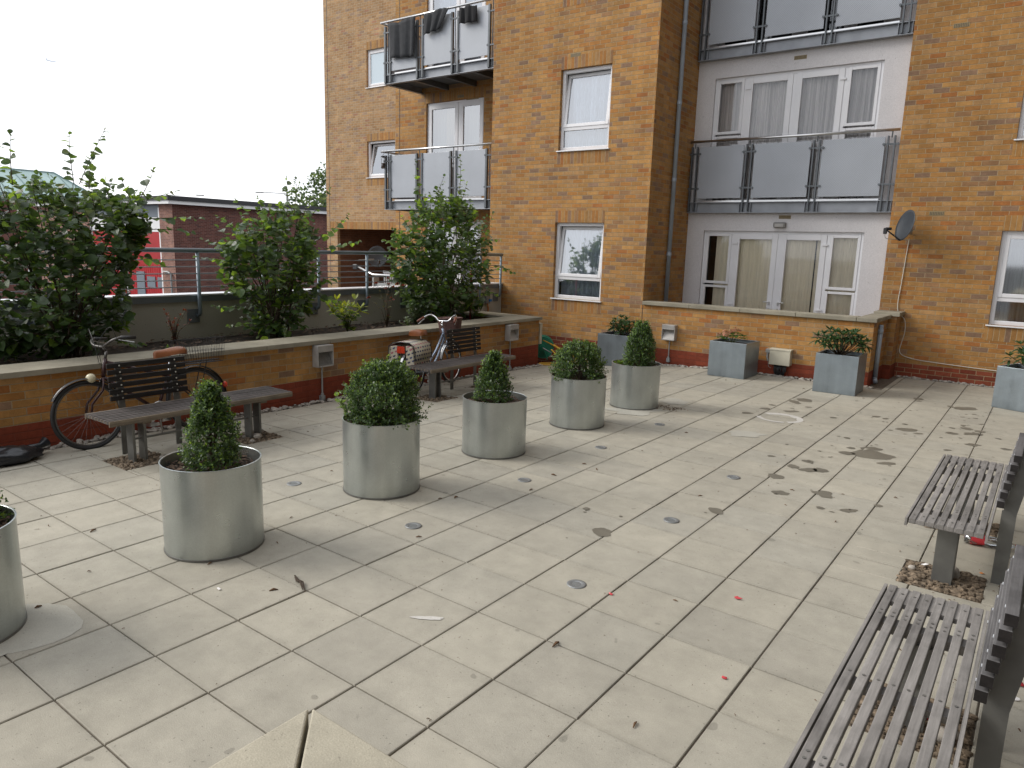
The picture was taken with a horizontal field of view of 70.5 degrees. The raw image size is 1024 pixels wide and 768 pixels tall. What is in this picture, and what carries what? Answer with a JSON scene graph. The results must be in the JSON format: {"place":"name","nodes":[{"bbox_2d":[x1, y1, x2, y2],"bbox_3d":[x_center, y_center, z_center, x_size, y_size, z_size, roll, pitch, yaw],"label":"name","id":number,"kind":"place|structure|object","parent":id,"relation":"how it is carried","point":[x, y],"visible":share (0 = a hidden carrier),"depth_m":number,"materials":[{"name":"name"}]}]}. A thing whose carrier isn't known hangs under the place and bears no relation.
{"place":"outdoors","nodes":[
{"label":"outdoors","id":0,"kind":"place"},
{"bbox_2d":[0,168,86,298],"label":"copper roofed hall","id":1,"kind":"structure","parent":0,"point":[59,179],"depth_m":58.29,"materials":[{"name":"grey"}]},
{"bbox_2d":[0,0,325,205],"label":"sky","id":2,"kind":"structure","parent":0,"point":[225,99],"materials":[{"name":"white"}]},
{"bbox_2d":[460,296,486,318],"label":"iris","id":3,"kind":"object","parent":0,"point":[467,305],"visible":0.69,"depth_m":12.97,"materials":[{"name":"green plant"}]},
{"bbox_2d":[0,359,1023,767],"bbox_3d":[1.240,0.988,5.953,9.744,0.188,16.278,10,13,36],"label":"paving","id":4,"kind":"structure","parent":0,"point":[132,703],"depth_m":4.22,"materials":[{"name":"beige concrete"}]},
{"bbox_2d":[0,504,27,643],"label":"round planter","id":5,"kind":"object","parent":4,"relation":"on","point":[13,616],"visible":0.99,"depth_m":3.54,"materials":[{"name":"metal"}]},
{"bbox_2d":[0,490,14,521],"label":"box shrub","id":6,"kind":"object","parent":5,"relation":"in","point":[3,513],"visible":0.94,"depth_m":3.65,"materials":[{"name":"green plant"}]},
{"bbox_2d":[0,437,50,466],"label":"rubbish bag","id":7,"kind":"object","parent":4,"relation":"on","point":[11,455],"visible":1,"depth_m":6.20,"materials":[{"name":"black plastic"}]},
{"bbox_2d":[50,327,227,449],"bbox_3d":[-3.612,-0.018,7.125,0.620,1.126,1.752,1,8,37],"label":"bicycle","id":8,"kind":"object","parent":4,"relation":"on","point":[57,397],"visible":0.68,"depth_m":6.85,"materials":[{"name":"black metal"}]},
{"bbox_2d":[158,445,264,562],"bbox_3d":[-1.920,0.751,4.656,0.607,0.577,0.607,10,13,36],"label":"round planter","id":9,"kind":"object","parent":4,"relation":"on","point":[208,515],"visible":0.75,"depth_m":4.42,"materials":[{"name":"metal"}]},
{"bbox_2d":[177,378,242,471],"bbox_3d":[-1.922,0.270,4.595,0.397,0.626,0.427,-2,11,-19],"label":"box shrub","id":10,"kind":"object","parent":9,"relation":"on","point":[208,403],"visible":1,"depth_m":4.53,"materials":[{"name":"green plant"}]},
{"bbox_2d":[0,310,541,445],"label":"raised bed","id":11,"kind":"object","parent":4,"relation":"on","point":[28,390],"visible":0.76,"depth_m":8.40,"materials":[{"name":"brick"}]},
{"bbox_2d":[0,316,482,364],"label":"soil","id":12,"kind":"structure","parent":11,"relation":"in","point":[130,349],"depth_m":9.56,"materials":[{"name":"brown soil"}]},
{"bbox_2d":[0,127,204,361],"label":"hazel shrub","id":13,"kind":"object","parent":12,"relation":"on","point":[64,321],"visible":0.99,"depth_m":7.61,"materials":[{"name":"green plant"}]},
{"bbox_2d":[163,308,191,344],"bbox_3d":[-4.147,-0.691,8.850,0.360,0.474,0.337,3,11,5],"label":"nandina","id":14,"kind":"object","parent":12,"relation":"on","point":[173,330],"visible":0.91,"depth_m":8.84,"materials":[{"name":"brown plant"}]},
{"bbox_2d":[192,176,361,339],"bbox_3d":[-3.167,-1.665,9.836,1.403,2.294,2.377,10,13,36],"label":"hazel shrub","id":15,"kind":"object","parent":12,"relation":"on","point":[262,260],"visible":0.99,"depth_m":9.62,"materials":[{"name":"green plant"}]},
{"bbox_2d":[326,293,367,331],"bbox_3d":[-2.450,-1.058,10.798,0.581,0.568,0.636,10,13,36],"label":"aucuba","id":16,"kind":"object","parent":12,"relation":"on","point":[340,308],"visible":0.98,"depth_m":10.81,"materials":[{"name":"green plant"}]},
{"bbox_2d":[367,277,404,326],"bbox_3d":[-2.038,-1.313,11.563,0.562,0.808,0.446,-3,12,-24],"label":"bare shrub","id":17,"kind":"object","parent":12,"relation":"on","point":[388,306],"visible":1,"depth_m":11.60,"materials":[{"name":"brown plant"}]},
{"bbox_2d":[399,316,409,325],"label":"weed","id":18,"kind":"object","parent":12,"relation":"on","point":[407,321],"visible":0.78,"depth_m":11.12,"materials":[{"name":"green plant"}]},
{"bbox_2d":[405,301,428,324],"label":"sage bush","id":19,"kind":"object","parent":12,"relation":"on","point":[417,315],"visible":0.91,"depth_m":11.88,"materials":[{"name":"green plant"}]},
{"bbox_2d":[381,154,515,322],"bbox_3d":[-1.115,-2.420,12.438,1.476,2.904,3.044,10,13,36],"label":"hazel shrub","id":20,"kind":"object","parent":12,"relation":"on","point":[445,300],"visible":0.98,"depth_m":12.14,"materials":[{"name":"green plant"}]},
{"bbox_2d":[312,344,333,400],"bbox_3d":[-2.399,-0.138,9.210,0.115,0.726,0.250,10,13,36],"label":"wall light","id":21,"kind":"object","parent":11,"relation":"attached to","point":[322,355],"visible":1,"depth_m":9.16,"materials":[{"name":"grey metal"}]},
{"bbox_2d":[505,324,518,368],"bbox_3d":[-0.010,-0.617,12.371,0.115,0.806,0.250,10,13,36],"label":"wall light","id":22,"kind":"object","parent":11,"relation":"attached to","point":[511,332],"visible":1,"depth_m":12.29,"materials":[{"name":"grey metal"}]},
{"bbox_2d":[538,323,541,343],"bbox_3d":[0.472,-0.926,13.200,0.135,0.380,0.090,10,13,36],"label":"cable trunking","id":23,"kind":"object","parent":11,"relation":"attached to","point":[540,334],"visible":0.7,"depth_m":13.15,"materials":[{"name":"beige plastic"}]},
{"bbox_2d":[287,481,300,485],"bbox_3d":[-1.779,0.811,5.911,0.116,0.006,0.116,10,13,36],"label":"floor light","id":24,"kind":"object","parent":4,"relation":"on","point":[294,483],"visible":1,"depth_m":5.91,"materials":[{"name":"silver metal"}]},
{"bbox_2d":[294,575,304,589],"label":"twig","id":25,"kind":"object","parent":4,"relation":"on","point":[300,582],"visible":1,"depth_m":4.18,"materials":[{"name":"brown"}]},
{"bbox_2d":[209,709,406,767],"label":"raised bed","id":26,"kind":"object","parent":4,"relation":"on","point":[320,740],"visible":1,"depth_m":1.37,"materials":[{"name":"beige concrete"}]},
{"bbox_2d":[342,411,419,499],"bbox_3d":[-1.049,0.550,5.826,0.615,0.587,0.615,10,13,36],"label":"round planter","id":27,"kind":"object","parent":4,"relation":"on","point":[381,462],"visible":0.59,"depth_m":5.58,"materials":[{"name":"metal"}]},
{"bbox_2d":[334,392,352,420],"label":"weed","id":28,"kind":"object","parent":27,"relation":"on","point":[341,401],"visible":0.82,"depth_m":5.74,"materials":[{"name":"green plant"}]},
{"bbox_2d":[338,354,432,429],"bbox_3d":[-1.034,0.058,5.757,0.728,0.575,0.727,10,13,36],"label":"box shrub","id":29,"kind":"object","parent":27,"relation":"in","point":[389,378],"visible":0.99,"depth_m":5.59,"materials":[{"name":"green plant"}]},
{"bbox_2d":[0,398,766,656],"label":"lime patches","id":30,"kind":"object","parent":4,"relation":"on","point":[47,623],"visible":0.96,"depth_m":3.68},
{"bbox_2d":[405,522,421,528],"bbox_3d":[-0.695,0.996,5.094,0.116,0.006,0.116,10,13,36],"label":"floor light","id":31,"kind":"object","parent":4,"relation":"on","point":[413,525],"visible":1,"depth_m":5.09,"materials":[{"name":"grey"}]},
{"bbox_2d":[400,310,462,392],"bbox_3d":[-1.145,-0.474,10.271,0.642,1.100,1.723,3,10,25],"label":"bicycle","id":32,"kind":"object","parent":4,"relation":"on","point":[448,323],"visible":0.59,"depth_m":10.52,"materials":[{"name":"silver metal"}]},
{"bbox_2d":[388,339,431,365],"bbox_3d":[-1.379,-0.415,9.768,0.432,0.351,0.443,3,10,25],"label":"pannier bag","id":33,"kind":"object","parent":32,"relation":"attached to","point":[418,351],"visible":0.84,"depth_m":9.63,"materials":[{"name":"white fabric"}]},
{"bbox_2d":[406,326,515,398],"bbox_3d":[-0.707,-0.287,10.055,0.552,0.900,1.800,10,13,36],"label":"park bench","id":34,"kind":"object","parent":4,"relation":"on","point":[434,369],"visible":0.75,"depth_m":10.12,"materials":[{"name":"brown wood"}]},
{"bbox_2d":[462,390,526,459],"bbox_3d":[-0.171,0.382,6.979,0.621,0.537,0.621,10,13,36],"label":"round planter","id":35,"kind":"object","parent":4,"relation":"on","point":[491,430],"visible":0.78,"depth_m":6.73,"materials":[{"name":"metal"}]},
{"bbox_2d":[470,349,513,402],"bbox_3d":[-0.178,-0.057,6.924,0.398,0.562,0.426,10,13,36],"label":"box shrub","id":36,"kind":"object","parent":35,"relation":"in","point":[488,373],"visible":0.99,"depth_m":6.86,"materials":[{"name":"green plant"}]},
{"bbox_2d":[43,355,993,448],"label":"edging pebbles","id":37,"kind":"object","parent":4,"relation":"on","point":[152,429],"visible":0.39,"depth_m":9.28,"materials":[{"name":"grey stone"}]},
{"bbox_2d":[518,478,530,481],"bbox_3d":[0.106,0.816,6.166,0.116,0.006,0.116,10,13,36],"label":"floor light","id":38,"kind":"object","parent":4,"relation":"on","point":[524,479],"visible":1,"depth_m":6.16,"materials":[{"name":"grey metal"}]},
{"bbox_2d":[35,377,1020,736],"bbox_3d":[1.062,0.656,7.447,7.376,0.138,10.352,10,13,36],"label":"debris","id":39,"kind":"object","parent":4,"relation":"on","point":[531,489],"visible":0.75,"depth_m":4.90,"materials":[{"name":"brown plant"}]},
{"bbox_2d":[538,340,573,365],"bbox_3d":[1.097,-0.562,13.323,1.153,0.386,0.887,3,11,7],"label":"garden hose","id":40,"kind":"object","parent":4,"relation":"on","point":[545,363],"visible":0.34,"depth_m":13.57,"materials":[{"name":"yellow"}]},
{"bbox_2d":[567,579,585,588],"bbox_3d":[0.381,1.183,4.283,0.116,0.006,0.116,10,13,36],"label":"floor light","id":41,"kind":"object","parent":4,"relation":"on","point":[576,584],"visible":1,"depth_m":4.28,"materials":[{"name":"grey"}]},
{"bbox_2d":[549,371,606,429],"bbox_3d":[0.742,0.175,8.162,0.623,0.557,0.623,10,13,36],"label":"round planter","id":42,"kind":"object","parent":4,"relation":"on","point":[576,404],"visible":0.77,"depth_m":7.91,"materials":[{"name":"metal"}]},
{"bbox_2d":[548,337,608,383],"bbox_3d":[0.744,-0.268,8.097,0.691,0.525,0.645,3,11,9],"label":"box shrub","id":43,"kind":"object","parent":42,"relation":"in","point":[576,348],"visible":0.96,"depth_m":7.96,"materials":[{"name":"green plant"}]},
{"bbox_2d":[411,413,802,619],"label":"lime rings","id":44,"kind":"object","parent":4,"relation":"on","point":[798,419],"visible":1,"depth_m":8.60,"materials":[{"name":"white"}]},
{"bbox_2d":[597,331,639,365],"bbox_3d":[1.948,-0.637,13.110,0.600,0.564,0.600,9,13,34],"label":"square planter","id":45,"kind":"object","parent":4,"relation":"on","point":[610,343],"visible":0.46,"depth_m":12.88,"materials":[{"name":"metal"}]},
{"bbox_2d":[606,314,634,335],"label":"rhododendron","id":46,"kind":"object","parent":45,"relation":"on","point":[621,323],"visible":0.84,"depth_m":12.89,"materials":[{"name":"green plant"}]},
{"bbox_2d":[609,359,660,409],"bbox_3d":[1.569,-0.001,9.229,0.619,0.552,0.619,10,13,36],"label":"round planter","id":47,"kind":"object","parent":4,"relation":"on","point":[635,387],"visible":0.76,"depth_m":8.98,"materials":[{"name":"metal"}]},
{"bbox_2d":[622,318,656,365],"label":"box shrub","id":48,"kind":"object","parent":47,"relation":"on","point":[641,337],"visible":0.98,"depth_m":9.03,"materials":[{"name":"green plant"}]},
{"bbox_2d":[663,517,678,522],"bbox_3d":[1.176,1.004,5.348,0.116,0.006,0.116,10,13,36],"label":"floor light","id":49,"kind":"object","parent":4,"relation":"on","point":[670,519],"visible":1,"depth_m":5.34,"materials":[{"name":"grey"}]},
{"bbox_2d":[707,338,759,378],"bbox_3d":[3.598,-0.425,11.755,0.600,0.559,0.600,10,14,37],"label":"square planter","id":50,"kind":"object","parent":4,"relation":"on","point":[738,359],"visible":0.9,"depth_m":11.54,"materials":[{"name":"metal"}]},
{"bbox_2d":[716,327,747,342],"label":"hydrangea","id":51,"kind":"object","parent":50,"relation":"on","point":[726,334],"visible":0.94,"depth_m":11.65,"materials":[{"name":"green plant"}]},
{"bbox_2d":[727,475,739,478],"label":"floor light","id":52,"kind":"object","parent":4,"relation":"on","point":[733,477],"visible":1,"depth_m":6.41,"materials":[{"name":"grey metal"}]},
{"bbox_2d":[642,300,904,385],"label":"terrace wall","id":53,"kind":"structure","parent":4,"relation":"on","point":[700,326],"depth_m":11.91,"materials":[{"name":"brick"}]},
{"bbox_2d":[661,324,677,361],"bbox_3d":[2.790,-0.720,12.891,0.250,0.670,0.115,10,13,36],"label":"wall light","id":54,"kind":"object","parent":53,"relation":"attached to","point":[669,332],"visible":1,"depth_m":12.84,"materials":[{"name":"grey metal"}]},
{"bbox_2d":[765,347,793,375],"bbox_3d":[4.323,-0.347,11.776,0.418,0.458,0.136,10,13,36],"label":"junction box","id":55,"kind":"object","parent":53,"relation":"attached to","point":[780,359],"visible":1,"depth_m":11.72,"materials":[{"name":"beige plastic"}]},
{"bbox_2d":[566,398,1011,537],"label":"damp patches","id":56,"kind":"object","parent":4,"relation":"on","point":[871,453],"visible":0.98,"depth_m":7.23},
{"bbox_2d":[812,349,866,395],"bbox_3d":[4.818,-0.179,10.643,0.580,0.564,0.580,9,13,35],"label":"square planter","id":57,"kind":"object","parent":4,"relation":"on","point":[834,373],"visible":0.97,"depth_m":10.43,"materials":[{"name":"metal"}]},
{"bbox_2d":[809,325,873,354],"bbox_3d":[4.819,-0.624,10.575,0.883,0.461,0.896,10,13,36],"label":"rhododendron","id":58,"kind":"object","parent":57,"relation":"on","point":[848,341],"visible":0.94,"depth_m":10.47,"materials":[{"name":"green plant"}]},
{"bbox_2d":[964,535,1015,547],"bbox_3d":[3.319,1.093,5.016,0.321,0.078,0.100,8,12,28],"label":"plastic bottle","id":59,"kind":"object","parent":4,"relation":"on","point":[975,541],"visible":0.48,"depth_m":5.03,"materials":[{"name":"red plastic"}]},
{"bbox_2d":[991,363,1023,411],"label":"square planter","id":60,"kind":"object","parent":4,"relation":"on","point":[1008,393],"visible":0.98,"depth_m":9.68,"materials":[{"name":"metal"}]},
{"bbox_2d":[1000,340,1023,366],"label":"rhododendron","id":61,"kind":"object","parent":60,"relation":"on","point":[1020,349],"visible":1,"depth_m":9.73,"materials":[{"name":"green plant"}]},
{"bbox_2d":[104,383,999,767],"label":"gravel","id":62,"kind":"structure","parent":0,"point":[966,585],"depth_m":4.43,"materials":[{"name":"gravel"}]},
{"bbox_2d":[85,356,291,462],"bbox_3d":[-3.004,0.206,6.853,0.552,0.901,1.800,10,13,36],"label":"park bench","id":63,"kind":"object","parent":62,"relation":"on","point":[124,418],"visible":0.9,"depth_m":6.62,"materials":[{"name":"grey wood"}]},
{"bbox_2d":[136,386,960,741],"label":"cobbles","id":64,"kind":"object","parent":62,"relation":"on","point":[956,574],"visible":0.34,"depth_m":4.58,"materials":[{"name":"grey stone"}]},
{"bbox_2d":[783,544,1023,767],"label":"park bench","id":65,"kind":"object","parent":62,"relation":"on","point":[908,689],"visible":0.98,"depth_m":2.51,"materials":[{"name":"grey wood"}]},
{"bbox_2d":[904,432,1023,585],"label":"park bench","id":66,"kind":"object","parent":62,"relation":"on","point":[963,519],"visible":0.99,"depth_m":4.43,"materials":[{"name":"grey wood"}]},
{"label":"street ground","id":67,"kind":"structure","parent":0,"visible":0},
{"bbox_2d":[26,195,327,294],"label":"station building","id":68,"kind":"structure","parent":67,"relation":"on","point":[196,208],"depth_m":36.59,"materials":[{"name":"red brick"}]},
{"bbox_2d":[93,231,126,294],"bbox_3d":[-21.956,-5.492,39.775,3.550,5.720,0.140,10,13,36],"label":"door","id":69,"kind":"structure","parent":68,"relation":"in","point":[95,235],"depth_m":39.76,"materials":[{"name":"red paint"}]},
{"bbox_2d":[136,271,145,293],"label":"window","id":70,"kind":"structure","parent":68,"relation":"in","point":[139,277],"depth_m":37.70,"materials":[{"name":"grey"}]},
{"bbox_2d":[128,232,162,294],"bbox_3d":[-18.955,-4.984,37.584,3.550,5.720,0.140,10,13,36],"label":"door","id":71,"kind":"structure","parent":68,"relation":"in","point":[154,239],"depth_m":36.91,"materials":[{"name":"red paint"}]},
{"bbox_2d":[0,282,502,352],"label":"rendered parapet","id":72,"kind":"structure","parent":67,"relation":"on","point":[150,321],"depth_m":9.98,"materials":[{"name":"grey paint"}]},
{"bbox_2d":[0,245,502,324],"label":"metal railing","id":73,"kind":"object","parent":72,"relation":"attached to","point":[194,314],"visible":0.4,"depth_m":9.88,"materials":[{"name":"metal"}]},
{"bbox_2d":[484,296,491,311],"bbox_3d":[-0.485,-1.629,14.664,0.099,0.364,0.140,10,13,36],"label":"tap box","id":74,"kind":"object","parent":72,"relation":"attached to","point":[488,300],"visible":0.81,"depth_m":14.63,"materials":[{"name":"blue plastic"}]},
{"bbox_2d":[255,192,286,201],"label":"street lamp","id":75,"kind":"object","parent":67,"relation":"on","point":[272,192],"visible":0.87,"depth_m":60.57,"materials":[{"name":"grey metal"}]},
{"bbox_2d":[286,160,326,206],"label":"tree","id":76,"kind":"object","parent":67,"relation":"on","point":[319,174],"visible":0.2,"depth_m":57.88,"materials":[{"name":"green plant"}]},
{"bbox_2d":[323,0,1023,386],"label":"apartment building","id":77,"kind":"structure","parent":67,"relation":"on","point":[939,152],"depth_m":13.16,"materials":[{"name":"orange brick"}]},
{"bbox_2d":[360,246,386,266],"bbox_3d":[-3.836,-3.527,20.053,0.473,0.598,0.817,6,11,20],"label":"satellite dish","id":78,"kind":"object","parent":77,"relation":"attached to","point":[376,257],"visible":0.7,"depth_m":20.29,"materials":[{"name":"grey metal"}]},
{"bbox_2d":[365,47,387,88],"bbox_3d":[-4.112,-9.990,22.856,1.360,1.162,0.175,10,13,36],"label":"window","id":79,"kind":"structure","parent":77,"relation":"in","point":[375,57],"depth_m":23.03,"materials":[{"name":"white plastic"}]},
{"bbox_2d":[366,140,394,178],"bbox_3d":[-4.157,-7.258,23.427,1.360,1.162,0.300,10,13,36],"label":"window","id":80,"kind":"structure","parent":77,"relation":"in","point":[371,154],"depth_m":23.68,"materials":[{"name":"white plastic"}]},
{"bbox_2d":[381,152,384,168],"bbox_3d":[-2.997,-5.204,16.820,0.101,0.383,0.108,-7,14,-38],"label":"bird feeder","id":81,"kind":"object","parent":77,"relation":"hanging from","point":[382,164],"visible":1,"depth_m":16.81,"materials":[{"name":"plastic"}]},
{"bbox_2d":[389,17,415,58],"bbox_3d":[-2.439,-7.621,15.992,0.844,0.832,0.082,10,13,36],"label":"laundry","id":82,"kind":"object","parent":77,"relation":"hanging from","point":[401,37],"visible":1,"depth_m":15.96,"materials":[{"name":"fabric"}]},
{"bbox_2d":[423,8,448,34],"bbox_3d":[-1.604,-7.691,15.349,0.733,0.465,0.080,10,13,36],"label":"laundry","id":83,"kind":"object","parent":77,"relation":"hanging from","point":[433,21],"visible":1,"depth_m":15.37,"materials":[{"name":"fabric"}]},
{"bbox_2d":[446,108,454,193],"bbox_3d":[-1.479,-5.530,17.551,0.320,2.320,0.030,10,13,36],"label":"curtain","id":84,"kind":"object","parent":77,"relation":"hanging from","point":[450,126],"depth_m":17.44,"materials":[{"name":"white fabric"}]},
{"bbox_2d":[427,221,480,282],"bbox_3d":[-1.425,-2.793,17.814,1.800,2.350,0.082,10,13,36],"label":"french window","id":85,"kind":"structure","parent":77,"relation":"in","point":[454,242],"depth_m":17.60,"materials":[{"name":"white plastic"}]},
{"bbox_2d":[427,97,483,198],"bbox_3d":[-1.343,-5.523,17.295,1.800,2.350,0.082,10,13,36],"label":"french window","id":86,"kind":"structure","parent":77,"relation":"in","point":[459,105],"depth_m":17.10,"materials":[{"name":"white plastic"}]},
{"bbox_2d":[428,0,485,66],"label":"french window","id":87,"kind":"structure","parent":77,"relation":"in","point":[431,2],"depth_m":16.74,"materials":[{"name":"white plastic"}]},
{"bbox_2d":[437,105,479,196],"bbox_3d":[-1.300,-5.513,17.544,1.380,2.300,0.061,10,13,36],"label":"curtain","id":88,"kind":"object","parent":77,"relation":"hanging from","point":[474,122],"depth_m":17.27,"materials":[{"name":"white fabric"}]},
{"bbox_2d":[438,0,481,64],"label":"curtain","id":89,"kind":"object","parent":77,"relation":"hanging from","point":[445,3],"visible":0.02,"depth_m":17.11,"materials":[{"name":"white fabric"}]},
{"bbox_2d":[459,5,476,23],"bbox_3d":[-0.899,-7.576,14.832,0.476,0.348,0.079,10,13,36],"label":"laundry","id":90,"kind":"object","parent":77,"relation":"hanging from","point":[467,13],"visible":1,"depth_m":14.82,"materials":[{"name":"black fabric"}]},
{"bbox_2d":[538,335,553,358],"bbox_3d":[0.582,-0.697,13.767,0.427,0.438,0.418,2,11,3],"label":"hose reel","id":91,"kind":"object","parent":77,"relation":"on","point":[544,349],"visible":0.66,"depth_m":13.70,"materials":[{"name":"green plastic"}]},
{"bbox_2d":[550,223,603,302],"bbox_3d":[1.307,-2.348,13.936,1.145,1.472,0.258,10,13,36],"label":"window","id":92,"kind":"structure","parent":77,"relation":"in","point":[560,243],"depth_m":14.04,"materials":[{"name":"white plastic"}]},
{"bbox_2d":[561,226,602,296],"bbox_3d":[1.415,-2.387,14.070,1.050,1.340,0.057,10,13,36],"label":"curtain","id":93,"kind":"object","parent":77,"relation":"hanging from","point":[582,249],"visible":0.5,"depth_m":14.11,"materials":[{"name":"white fabric"}]},
{"bbox_2d":[556,64,611,151],"bbox_3d":[1.390,-5.078,13.416,1.145,1.472,0.258,10,13,36],"label":"window","id":94,"kind":"structure","parent":77,"relation":"in","point":[565,127],"depth_m":13.50,"materials":[{"name":"white plastic"}]},
{"bbox_2d":[567,74,610,147],"bbox_3d":[1.497,-5.107,13.553,1.050,1.360,0.055,10,13,36],"label":"curtain","id":95,"kind":"object","parent":77,"relation":"hanging from","point":[589,100],"visible":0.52,"depth_m":13.59,"materials":[{"name":"white fabric"}]},
{"bbox_2d":[699,231,863,315],"bbox_3d":[4.886,-1.648,13.511,2.880,2.345,0.120,10,13,36],"label":"french window","id":96,"kind":"structure","parent":77,"relation":"in","point":[779,239],"depth_m":13.36,"materials":[{"name":"white plastic"}]},
{"bbox_2d":[712,236,857,314],"bbox_3d":[5.025,-1.658,13.518,2.650,2.310,0.016,10,13,36],"label":"curtain","id":97,"kind":"object","parent":77,"relation":"hanging from","point":[753,272],"visible":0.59,"depth_m":13.37,"materials":[{"name":"beige fabric"}]},
{"bbox_2d":[713,68,877,200],"bbox_3d":[5.031,-4.386,13.082,2.770,2.330,0.070,10,13,36],"label":"curtain","id":98,"kind":"object","parent":77,"relation":"hanging from","point":[818,104],"visible":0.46,"depth_m":12.91,"materials":[{"name":"white fabric"}]},
{"bbox_2d":[707,60,884,200],"bbox_3d":[4.969,-4.378,12.991,2.880,2.345,0.120,10,13,36],"label":"french window","id":99,"kind":"structure","parent":77,"relation":"in","point":[794,79],"depth_m":12.84,"materials":[{"name":"white plastic"}]},
{"bbox_2d":[719,0,889,45],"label":"french window","id":100,"kind":"structure","parent":77,"relation":"in","point":[853,25],"depth_m":12.98,"materials":[{"name":"white plastic"}]},
{"bbox_2d":[883,210,914,240],"bbox_3d":[6.264,-2.547,11.639,0.421,0.492,0.557,10,13,36],"label":"satellite dish","id":101,"kind":"object","parent":77,"relation":"attached to","point":[904,226],"visible":1,"depth_m":11.58,"materials":[{"name":"grey metal"}]},
{"bbox_2d":[897,238,995,370],"bbox_3d":[7.461,-1.204,11.237,2.664,2.029,0.098,10,13,36],"label":"cable","id":102,"kind":"object","parent":77,"relation":"attached to","point":[905,325],"visible":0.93,"depth_m":11.93,"materials":[{"name":"beige plastic"}]},
{"bbox_2d":[985,231,1023,328],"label":"window","id":103,"kind":"structure","parent":77,"relation":"in","point":[1007,236],"depth_m":11.20,"materials":[{"name":"white plastic"}]},
{"bbox_2d":[998,239,1023,321],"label":"curtain","id":104,"kind":"object","parent":77,"relation":"hanging from","point":[1013,284],"visible":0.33,"depth_m":11.32,"materials":[{"name":"white fabric"}]},
{"bbox_2d":[1014,95,1023,140],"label":"window","id":105,"kind":"structure","parent":77,"relation":"in","point":[1020,136],"depth_m":10.82,"materials":[{"name":"white plastic"}]},
{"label":"far terrace","id":106,"kind":"structure","parent":77,"relation":"attached to","visible":0},
{"bbox_2d":[353,264,395,285],"bbox_3d":[-3.564,-2.261,19.869,2.280,1.950,0.200,10,13,36],"label":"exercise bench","id":107,"kind":"object","parent":106,"relation":"on","point":[356,267],"visible":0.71,"depth_m":19.85,"materials":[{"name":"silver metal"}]},
{"bbox_2d":[383,270,393,283],"bbox_3d":[-3.570,-2.237,20.140,0.560,1.800,0.495,10,13,36],"label":"garden chair","id":108,"kind":"object","parent":106,"relation":"on","point":[390,278],"visible":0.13,"depth_m":20.20,"materials":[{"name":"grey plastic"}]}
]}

